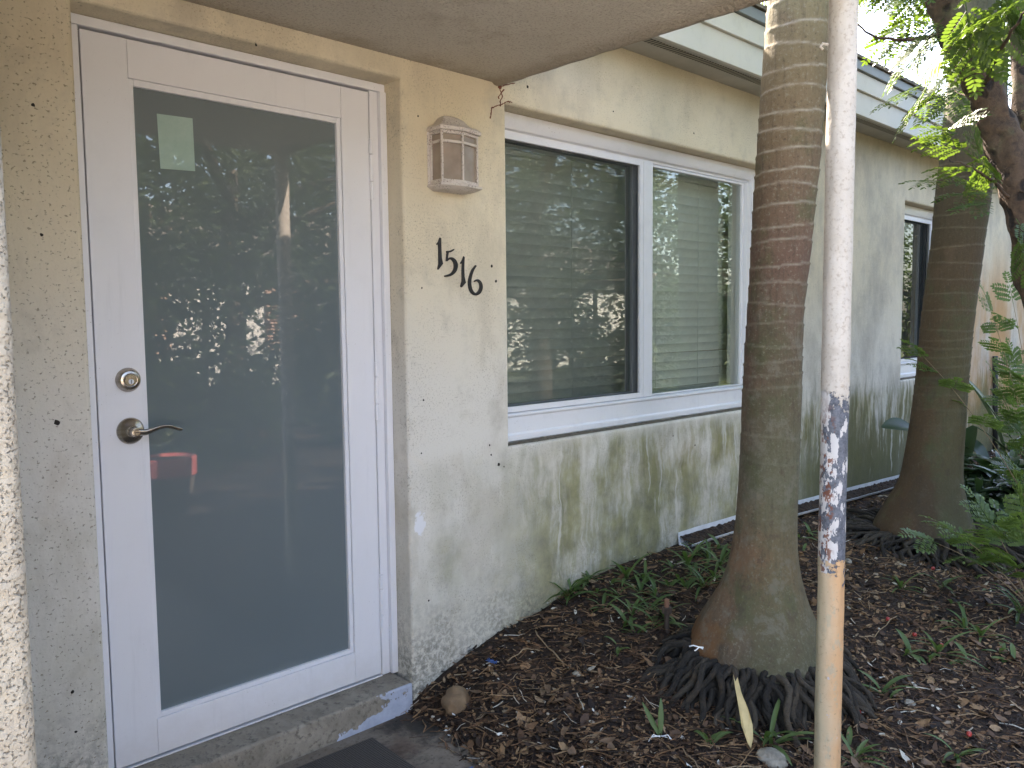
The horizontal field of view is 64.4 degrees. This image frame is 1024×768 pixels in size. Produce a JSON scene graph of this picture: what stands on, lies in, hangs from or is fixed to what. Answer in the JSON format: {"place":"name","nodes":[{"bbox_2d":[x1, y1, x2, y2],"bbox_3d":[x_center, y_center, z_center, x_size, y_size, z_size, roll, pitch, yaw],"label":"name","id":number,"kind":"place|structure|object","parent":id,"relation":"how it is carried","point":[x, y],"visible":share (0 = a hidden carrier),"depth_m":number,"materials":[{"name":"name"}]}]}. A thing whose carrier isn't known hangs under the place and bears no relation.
{"place":"outdoors","nodes":[
{"label":"outdoors","id":0,"kind":"place"},
{"bbox_2d":[396,386,1023,767],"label":"ground","id":1,"kind":"structure","parent":0,"point":[947,702],"depth_m":2.93,"materials":[{"name":"brown plant"}]},
{"bbox_2d":[276,712,493,767],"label":"porch floor","id":2,"kind":"structure","parent":1,"relation":"on","point":[394,736],"depth_m":2.62,"materials":[{"name":"concrete"}]},
{"bbox_2d":[297,737,414,767],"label":"doormat","id":3,"kind":"object","parent":2,"relation":"on","point":[371,752],"visible":1,"depth_m":2.53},
{"bbox_2d":[441,685,469,715],"bbox_3d":[-0.191,1.094,2.808,0.100,0.094,0.130,7,-2,18],"label":"stone","id":4,"kind":"object","parent":1,"relation":"on","point":[454,699],"visible":0.88,"depth_m":2.76,"materials":[{"name":"brown stone"}]},
{"bbox_2d":[468,689,480,692],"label":"fallen leaf","id":5,"kind":"object","parent":1,"relation":"on","point":[476,691],"visible":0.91,"depth_m":2.82,"materials":[{"name":"brown plant"}]},
{"bbox_2d":[486,658,496,663],"bbox_3d":[-0.075,1.009,2.960,0.047,0.012,0.029,4,6,44],"label":"plastic scrap","id":6,"kind":"object","parent":1,"relation":"on","point":[491,661],"visible":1,"depth_m":2.96,"materials":[{"name":"blue plastic"}]},
{"bbox_2d":[0,0,1023,767],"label":"house","id":7,"kind":"structure","parent":1,"relation":"on","point":[306,446],"depth_m":2.71,"materials":[{"name":"paint"}]},
{"bbox_2d":[78,29,383,767],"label":"door","id":8,"kind":"structure","parent":7,"relation":"in","point":[228,203],"depth_m":2.48,"materials":[{"name":"white paint"}]},
{"bbox_2d":[436,238,442,269],"bbox_3d":[-0.255,-0.460,2.868,0.026,0.113,0.006,-5,6,-43],"label":"house numeral","id":9,"kind":"object","parent":7,"relation":"attached to","point":[440,260],"visible":1,"depth_m":2.87,"materials":[{"name":"black metal"}]},
{"bbox_2d":[444,249,457,276],"bbox_3d":[-0.218,-0.433,2.905,0.061,0.100,0.007,-5,6,-43],"label":"house numeral","id":10,"kind":"object","parent":7,"relation":"attached to","point":[455,264],"visible":1,"depth_m":2.91,"materials":[{"name":"black metal"}]},
{"bbox_2d":[427,116,481,194],"bbox_3d":[-0.195,-0.806,2.840,0.186,0.263,0.104,-5,6,-43],"label":"wall lantern","id":11,"kind":"object","parent":7,"relation":"attached to","point":[452,161],"depth_m":2.81,"materials":[{"name":"white metal"}]},
{"bbox_2d":[460,256,465,286],"bbox_3d":[-0.178,-0.406,2.946,0.025,0.113,0.006,-5,6,-43],"label":"house numeral","id":12,"kind":"object","parent":7,"relation":"attached to","point":[463,280],"visible":1,"depth_m":2.94,"materials":[{"name":"black metal"}]},
{"bbox_2d":[468,265,482,295],"bbox_3d":[-0.135,-0.381,2.989,0.070,0.111,0.006,-5,6,-43],"label":"house numeral","id":13,"kind":"object","parent":7,"relation":"attached to","point":[478,292],"visible":1,"depth_m":2.98,"materials":[{"name":"black metal"}]},
{"bbox_2d":[504,111,754,445],"bbox_3d":[0.633,-0.473,3.911,2.053,1.295,0.252,-5,6,-43],"label":"window","id":14,"kind":"structure","parent":7,"relation":"in","point":[615,247],"depth_m":3.83,"materials":[{"name":"white plastic"}]},
{"bbox_2d":[900,205,932,379],"bbox_3d":[2.962,-0.698,6.148,0.820,1.284,0.283,-5,6,-43],"label":"window","id":15,"kind":"structure","parent":7,"relation":"in","point":[923,218],"depth_m":6.37,"materials":[{"name":"white plastic"}]},
{"bbox_2d":[507,648,539,661],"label":"twig","id":16,"kind":"object","parent":1,"relation":"on","point":[520,652],"visible":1,"depth_m":2.99,"materials":[{"name":"brown wood"}]},
{"bbox_2d":[544,684,550,694],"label":"fallen leaf","id":17,"kind":"object","parent":1,"relation":"on","point":[548,686],"visible":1,"depth_m":2.76,"materials":[{"name":"brown plant"}]},
{"bbox_2d":[535,630,563,663],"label":"twig","id":18,"kind":"object","parent":1,"relation":"on","point":[556,655],"visible":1,"depth_m":3.00,"materials":[{"name":"wood"}]},
{"bbox_2d":[561,726,568,737],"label":"fallen leaf","id":19,"kind":"object","parent":1,"relation":"on","point":[564,729],"visible":1,"depth_m":2.56,"materials":[{"name":"brown plant"}]},
{"bbox_2d":[558,587,582,604],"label":"weed tuft","id":20,"kind":"object","parent":1,"relation":"on","point":[567,599],"visible":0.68,"depth_m":3.37,"materials":[{"name":"green plant"}]},
{"bbox_2d":[568,745,575,754],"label":"fallen leaf","id":21,"kind":"object","parent":1,"relation":"on","point":[571,750],"visible":1,"depth_m":2.46,"materials":[{"name":"brown plant"}]},
{"bbox_2d":[547,575,597,600],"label":"weed tuft","id":22,"kind":"object","parent":1,"relation":"on","point":[578,581],"visible":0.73,"depth_m":3.39,"materials":[{"name":"green plant"}]},
{"bbox_2d":[551,582,599,600],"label":"weed tuft","id":23,"kind":"object","parent":1,"relation":"on","point":[578,593],"visible":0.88,"depth_m":3.36,"materials":[{"name":"green plant"}]},
{"bbox_2d":[572,670,580,676],"bbox_3d":[0.229,1.020,2.865,0.034,0.016,0.045,5,-4,1],"label":"stone","id":24,"kind":"object","parent":1,"relation":"on","point":[577,673],"visible":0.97,"depth_m":2.85,"materials":[{"name":"stone"}]},
{"bbox_2d":[575,570,603,588],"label":"weed tuft","id":25,"kind":"object","parent":1,"relation":"on","point":[587,573],"visible":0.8,"depth_m":3.49,"materials":[{"name":"green plant"}]},
{"bbox_2d":[582,570,602,587],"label":"weed tuft","id":26,"kind":"object","parent":1,"relation":"on","point":[583,575],"visible":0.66,"depth_m":3.46,"materials":[{"name":"green plant"}]},
{"bbox_2d":[590,592,621,613],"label":"weed tuft","id":27,"kind":"object","parent":1,"relation":"on","point":[603,598],"visible":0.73,"depth_m":3.28,"materials":[{"name":"green plant"}]},
{"bbox_2d":[599,737,615,742],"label":"fallen leaf","id":28,"kind":"object","parent":1,"relation":"on","point":[607,739],"visible":1,"depth_m":2.48,"materials":[{"name":"brown plant"}]},
{"bbox_2d":[607,742,614,748],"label":"fallen leaf","id":29,"kind":"object","parent":1,"relation":"on","point":[610,745],"visible":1,"depth_m":2.45,"materials":[{"name":"brown plant"}]},
{"bbox_2d":[605,636,621,655],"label":"weed tuft","id":30,"kind":"object","parent":1,"relation":"on","point":[617,648],"visible":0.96,"depth_m":2.98,"materials":[{"name":"green plant"}]},
{"bbox_2d":[599,586,630,600],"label":"weed tuft","id":31,"kind":"object","parent":1,"relation":"on","point":[615,591],"visible":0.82,"depth_m":3.35,"materials":[{"name":"green plant"}]},
{"bbox_2d":[610,578,622,584],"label":"weed tuft","id":32,"kind":"object","parent":1,"relation":"on","point":[614,580],"visible":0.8,"depth_m":3.44,"materials":[{"name":"green plant"}]},
{"bbox_2d":[608,603,646,631],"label":"weed tuft","id":33,"kind":"object","parent":1,"relation":"on","point":[620,612],"visible":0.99,"depth_m":3.14,"materials":[{"name":"green plant"}]},
{"bbox_2d":[604,594,657,629],"bbox_3d":[0.457,0.885,3.193,0.213,0.091,0.196,3,6,39],"label":"weed tuft","id":34,"kind":"object","parent":1,"relation":"on","point":[634,605],"visible":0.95,"depth_m":3.21,"materials":[{"name":"green plant"}]},
{"bbox_2d":[605,552,664,585],"bbox_3d":[0.503,0.805,3.525,0.281,0.123,0.259,-2,5,-13],"label":"weed tuft","id":35,"kind":"object","parent":1,"relation":"on","point":[624,572],"visible":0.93,"depth_m":3.49,"materials":[{"name":"green plant"}]},
{"bbox_2d":[618,619,653,632],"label":"weed tuft","id":36,"kind":"object","parent":1,"relation":"on","point":[639,630],"visible":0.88,"depth_m":3.09,"materials":[{"name":"green plant"}]},
{"bbox_2d":[617,570,660,600],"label":"weed tuft","id":37,"kind":"object","parent":1,"relation":"on","point":[641,585],"visible":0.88,"depth_m":3.41,"materials":[{"name":"green plant"}]},
{"bbox_2d":[624,560,655,584],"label":"weed tuft","id":38,"kind":"object","parent":1,"relation":"on","point":[645,568],"visible":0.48,"depth_m":3.53,"materials":[{"name":"green plant"}]},
{"bbox_2d":[626,593,674,610],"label":"weed tuft","id":39,"kind":"object","parent":1,"relation":"on","point":[658,599],"visible":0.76,"depth_m":3.27,"materials":[{"name":"green plant"}]},
{"bbox_2d":[637,709,665,732],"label":"twig","id":40,"kind":"object","parent":1,"relation":"on","point":[655,715],"visible":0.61,"depth_m":2.61,"materials":[{"name":"brown wood"}]},
{"bbox_2d":[642,698,663,736],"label":"seedling","id":41,"kind":"object","parent":1,"relation":"on","point":[658,729],"visible":1,"depth_m":2.54,"materials":[{"name":"green plant"}]},
{"bbox_2d":[635,574,679,598],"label":"weed tuft","id":42,"kind":"object","parent":1,"relation":"on","point":[654,588],"visible":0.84,"depth_m":3.36,"materials":[{"name":"green plant"}]},
{"bbox_2d":[629,606,687,627],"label":"weed tuft","id":43,"kind":"object","parent":1,"relation":"on","point":[656,618],"visible":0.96,"depth_m":3.15,"materials":[{"name":"green plant"}]},
{"bbox_2d":[648,734,670,741],"bbox_3d":[0.459,1.105,2.509,0.098,0.049,0.006,-1,4,1],"label":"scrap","id":44,"kind":"object","parent":1,"relation":"on","point":[659,736],"visible":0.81,"depth_m":2.51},
{"bbox_2d":[662,598,671,632],"bbox_3d":[0.593,0.900,3.115,0.037,0.157,0.036,-5,6,-43],"label":"sprinkler riser","id":45,"kind":"object","parent":1,"relation":"on","point":[666,610],"visible":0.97,"depth_m":3.10,"materials":[{"name":"brown plastic"}]},
{"bbox_2d":[645,603,691,628],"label":"weed tuft","id":46,"kind":"object","parent":1,"relation":"on","point":[662,615],"visible":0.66,"depth_m":3.18,"materials":[{"name":"green plant"}]},
{"bbox_2d":[660,579,678,585],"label":"weed tuft","id":47,"kind":"object","parent":1,"relation":"on","point":[673,582],"visible":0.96,"depth_m":3.45,"materials":[{"name":"green plant"}]},
{"bbox_2d":[661,559,682,571],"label":"weed tuft","id":48,"kind":"object","parent":1,"relation":"on","point":[670,564],"visible":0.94,"depth_m":3.64,"materials":[{"name":"green plant"}]},
{"bbox_2d":[677,577,696,588],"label":"weed tuft","id":49,"kind":"object","parent":1,"relation":"on","point":[688,583],"visible":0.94,"depth_m":3.44,"materials":[{"name":"green plant"}]},
{"bbox_2d":[672,573,702,581],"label":"weed tuft","id":50,"kind":"object","parent":1,"relation":"on","point":[677,575],"visible":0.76,"depth_m":3.50,"materials":[{"name":"green plant"}]},
{"bbox_2d":[668,539,722,571],"bbox_3d":[0.801,0.786,3.696,0.286,0.130,0.263,-2,5,-23],"label":"weed tuft","id":51,"kind":"object","parent":1,"relation":"on","point":[687,561],"visible":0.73,"depth_m":3.66,"materials":[{"name":"green plant"}]},
{"bbox_2d":[676,542,716,555],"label":"weed tuft","id":52,"kind":"object","parent":1,"relation":"on","point":[699,548],"visible":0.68,"depth_m":3.83,"materials":[{"name":"green plant"}]},
{"bbox_2d":[689,645,703,650],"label":"white sprig","id":53,"kind":"object","parent":1,"relation":"on","point":[696,646],"visible":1,"depth_m":2.55,"materials":[{"name":"white plant"}]},
{"bbox_2d":[681,562,712,578],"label":"weed tuft","id":54,"kind":"object","parent":1,"relation":"on","point":[696,568],"visible":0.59,"depth_m":3.57,"materials":[{"name":"green plant"}]},
{"bbox_2d":[683,563,722,600],"bbox_3d":[0.828,0.832,3.437,0.208,0.105,0.226,-1,4,-6],"label":"weed tuft","id":55,"kind":"object","parent":1,"relation":"on","point":[694,571],"visible":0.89,"depth_m":3.46,"materials":[{"name":"green plant"}]},
{"bbox_2d":[688,539,719,559],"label":"weed tuft","id":56,"kind":"object","parent":1,"relation":"on","point":[708,555],"visible":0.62,"depth_m":3.78,"materials":[{"name":"green plant"}]},
{"bbox_2d":[690,563,725,579],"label":"weed tuft","id":57,"kind":"object","parent":1,"relation":"on","point":[714,572],"visible":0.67,"depth_m":3.54,"materials":[{"name":"green plant"}]},
{"bbox_2d":[689,543,730,573],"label":"weed tuft","id":58,"kind":"object","parent":1,"relation":"on","point":[723,555],"visible":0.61,"depth_m":3.73,"materials":[{"name":"green plant"}]},
{"bbox_2d":[693,730,733,744],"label":"weed tuft","id":59,"kind":"object","parent":1,"relation":"on","point":[720,734],"visible":1,"depth_m":2.49,"materials":[{"name":"green plant"}]},
{"bbox_2d":[708,534,729,550],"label":"weed tuft","id":60,"kind":"object","parent":1,"relation":"on","point":[716,541],"visible":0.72,"depth_m":3.96,"materials":[{"name":"green plant"}]},
{"bbox_2d":[733,675,752,747],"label":"fallen leaf","id":61,"kind":"object","parent":1,"relation":"on","point":[746,723],"visible":1,"depth_m":2.46,"materials":[{"name":"beige plant"}]},
{"bbox_2d":[727,765,760,767],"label":"twig","id":62,"kind":"object","parent":1,"relation":"on","point":[746,766],"visible":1,"depth_m":2.35,"materials":[{"name":"brown wood"}]},
{"bbox_2d":[640,0,878,745],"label":"palm tree","id":63,"kind":"object","parent":1,"relation":"on","point":[753,628],"visible":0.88,"depth_m":2.73,"materials":[{"name":"brown plant"}]},
{"bbox_2d":[721,698,813,765],"bbox_3d":[0.785,1.072,2.517,0.302,0.122,0.277,-4,6,-41],"label":"weed tuft","id":64,"kind":"object","parent":1,"relation":"on","point":[768,735],"visible":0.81,"depth_m":2.49,"materials":[{"name":"green plant"}]},
{"bbox_2d":[756,747,787,767],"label":"stone","id":65,"kind":"object","parent":1,"relation":"on","point":[771,757],"visible":0.93,"depth_m":2.38,"materials":[{"name":"stone"}]},
{"bbox_2d":[678,475,898,546],"bbox_3d":[1.907,0.715,4.939,2.941,0.159,0.086,-5,6,-43],"label":"base edging","id":66,"kind":"object","parent":1,"relation":"on","point":[715,529],"visible":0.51,"depth_m":4.69,"materials":[{"name":"white metal"}]},
{"bbox_2d":[804,522,817,536],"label":"weed tuft","id":67,"kind":"object","parent":1,"relation":"on","point":[808,528],"visible":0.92,"depth_m":4.35,"materials":[{"name":"green plant"}]},
{"bbox_2d":[814,0,858,767],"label":"porch post","id":68,"kind":"object","parent":1,"relation":"on","point":[841,44],"visible":1,"depth_m":2.08,"materials":[{"name":"paint"}]},
{"bbox_2d":[846,726,852,744],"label":"weed tuft","id":69,"kind":"object","parent":1,"relation":"on","point":[849,736],"visible":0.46,"depth_m":2.51,"materials":[{"name":"green plant"}]},
{"bbox_2d":[851,756,862,767],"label":"fallen leaf","id":70,"kind":"object","parent":1,"relation":"on","point":[855,763],"visible":1,"depth_m":2.35,"materials":[{"name":"brown plant"}]},
{"bbox_2d":[854,752,861,760],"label":"fallen leaf","id":71,"kind":"object","parent":1,"relation":"on","point":[856,758],"visible":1,"depth_m":2.39,"materials":[{"name":"plant"}]},
{"bbox_2d":[841,734,888,767],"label":"weed tuft","id":72,"kind":"object","parent":1,"relation":"on","point":[861,749],"visible":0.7,"depth_m":2.39,"materials":[{"name":"green plant"}]},
{"bbox_2d":[859,616,896,637],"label":"twig","id":73,"kind":"object","parent":1,"relation":"on","point":[879,629],"visible":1,"depth_m":3.20,"materials":[{"name":"wood"}]},
{"bbox_2d":[857,669,918,693],"bbox_3d":[1.293,1.032,2.801,0.216,0.074,0.157,2,5,33],"label":"weed tuft","id":74,"kind":"object","parent":1,"relation":"on","point":[891,682],"visible":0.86,"depth_m":2.79,"materials":[{"name":"green plant"}]},
{"bbox_2d":[882,689,902,698],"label":"weed tuft","id":75,"kind":"object","parent":1,"relation":"on","point":[894,692],"visible":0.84,"depth_m":2.75,"materials":[{"name":"green plant"}]},
{"bbox_2d":[762,0,1023,578],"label":"palm tree","id":76,"kind":"object","parent":1,"relation":"on","point":[930,480],"visible":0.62,"depth_m":4.36,"materials":[{"name":"brown plant"}]},
{"bbox_2d":[885,573,927,596],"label":"weed tuft","id":77,"kind":"object","parent":1,"relation":"on","point":[900,583],"visible":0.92,"depth_m":3.67,"materials":[{"name":"green plant"}]},
{"bbox_2d":[904,699,915,705],"bbox_3d":[1.325,1.062,2.706,0.036,0.021,0.041,9,1,35],"label":"stone","id":78,"kind":"object","parent":1,"relation":"on","point":[908,701],"visible":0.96,"depth_m":2.70,"materials":[{"name":"stone"}]},
{"bbox_2d":[895,628,929,664],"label":"weed tuft","id":79,"kind":"object","parent":1,"relation":"on","point":[918,658],"visible":1,"depth_m":3.06,"materials":[{"name":"green plant"}]},
{"bbox_2d":[923,758,934,767],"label":"fallen leaf","id":80,"kind":"object","parent":1,"relation":"on","point":[926,761],"visible":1,"depth_m":2.36,"materials":[{"name":"brown plant"}]},
{"bbox_2d":[858,0,1023,307],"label":"feathery tree","id":81,"kind":"object","parent":1,"relation":"on","point":[973,53],"visible":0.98,"depth_m":2.94,"materials":[{"name":"green plant"}]},
{"bbox_2d":[923,573,960,593],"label":"weed tuft","id":82,"kind":"object","parent":1,"relation":"on","point":[947,581],"visible":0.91,"depth_m":3.75,"materials":[{"name":"green plant"}]},
{"bbox_2d":[912,630,988,670],"bbox_3d":[1.628,0.988,3.083,0.272,0.108,0.250,0,5,13],"label":"weed tuft","id":83,"kind":"object","parent":1,"relation":"on","point":[938,647],"visible":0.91,"depth_m":3.05,"materials":[{"name":"green plant"}]},
{"bbox_2d":[881,380,1023,486],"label":"broadleaf plant","id":84,"kind":"object","parent":1,"relation":"on","point":[893,423],"visible":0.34,"depth_m":5.51,"materials":[{"name":"green plant"}]},
{"bbox_2d":[925,733,984,767],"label":"weed tuft","id":85,"kind":"object","parent":1,"relation":"on","point":[963,753],"visible":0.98,"depth_m":2.39,"materials":[{"name":"green plant"}]},
{"bbox_2d":[949,641,967,665],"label":"weed tuft","id":86,"kind":"object","parent":1,"relation":"on","point":[961,648],"visible":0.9,"depth_m":3.04,"materials":[{"name":"green plant"}]},
{"bbox_2d":[897,271,1023,494],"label":"sapling","id":87,"kind":"object","parent":1,"relation":"on","point":[1016,420],"visible":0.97,"depth_m":4.53,"materials":[{"name":"green plant"}]},
{"bbox_2d":[897,465,1023,601],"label":"sapling","id":88,"kind":"object","parent":1,"relation":"on","point":[1010,525],"visible":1,"depth_m":3.57,"materials":[{"name":"green plant"}]},
{"bbox_2d":[900,0,1020,93],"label":"background palm","id":89,"kind":"object","parent":1,"relation":"on","point":[939,65],"visible":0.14,"depth_m":8.96,"materials":[{"name":"green plant"}]},
{"bbox_2d":[934,602,997,631],"bbox_3d":[1.827,0.961,3.257,0.214,0.104,0.197,-4,6,-38],"label":"weed tuft","id":90,"kind":"object","parent":1,"relation":"on","point":[963,619],"visible":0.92,"depth_m":3.29,"materials":[{"name":"green plant"}]},
{"bbox_2d":[966,731,971,736],"bbox_3d":[1.400,1.072,2.490,0.017,0.017,0.021,2,21,31],"label":"red berry","id":91,"kind":"object","parent":1,"relation":"on","point":[968,733],"visible":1,"depth_m":2.48,"materials":[{"name":"red plant"}]},
{"bbox_2d":[965,619,1010,642],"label":"weed tuft","id":92,"kind":"object","parent":1,"relation":"on","point":[980,632],"visible":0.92,"depth_m":3.19,"materials":[{"name":"green plant"}]},
{"bbox_2d":[964,437,1023,515],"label":"leafy shrub","id":93,"kind":"object","parent":1,"relation":"on","point":[980,450],"visible":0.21,"depth_m":5.37,"materials":[{"name":"green plant"}]},
{"bbox_2d":[964,449,1023,524],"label":"leafy shrub","id":94,"kind":"object","parent":1,"relation":"on","point":[991,491],"visible":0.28,"depth_m":4.93,"materials":[{"name":"green plant"}]},
{"bbox_2d":[964,468,1023,523],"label":"leafy shrub","id":95,"kind":"object","parent":1,"relation":"on","point":[978,483],"visible":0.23,"depth_m":4.90,"materials":[{"name":"green plant"}]},
{"bbox_2d":[982,642,1008,652],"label":"weed tuft","id":96,"kind":"object","parent":1,"relation":"on","point":[1003,645],"visible":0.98,"depth_m":3.08,"materials":[{"name":"green plant"}]},
{"bbox_2d":[981,613,1014,629],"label":"twig","id":97,"kind":"object","parent":1,"relation":"on","point":[999,620],"visible":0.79,"depth_m":3.34,"materials":[{"name":"brown wood"}]},
{"bbox_2d":[994,712,1007,720],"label":"fallen leaf","id":98,"kind":"object","parent":1,"relation":"on","point":[998,717],"visible":1,"depth_m":2.60,"materials":[{"name":"brown plant"}]},
{"bbox_2d":[991,643,1015,661],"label":"weed tuft","id":99,"kind":"object","parent":1,"relation":"on","point":[1013,650],"visible":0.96,"depth_m":3.03,"materials":[{"name":"green plant"}]},
{"bbox_2d":[987,582,1023,623],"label":"weed tuft","id":100,"kind":"object","parent":1,"relation":"on","point":[1015,605],"visible":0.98,"depth_m":3.46,"materials":[{"name":"green plant"}]},
{"bbox_2d":[761,0,1011,107],"label":"sky","id":101,"kind":"structure","parent":0,"point":[877,21],"materials":[{"name":"white"}]}
]}

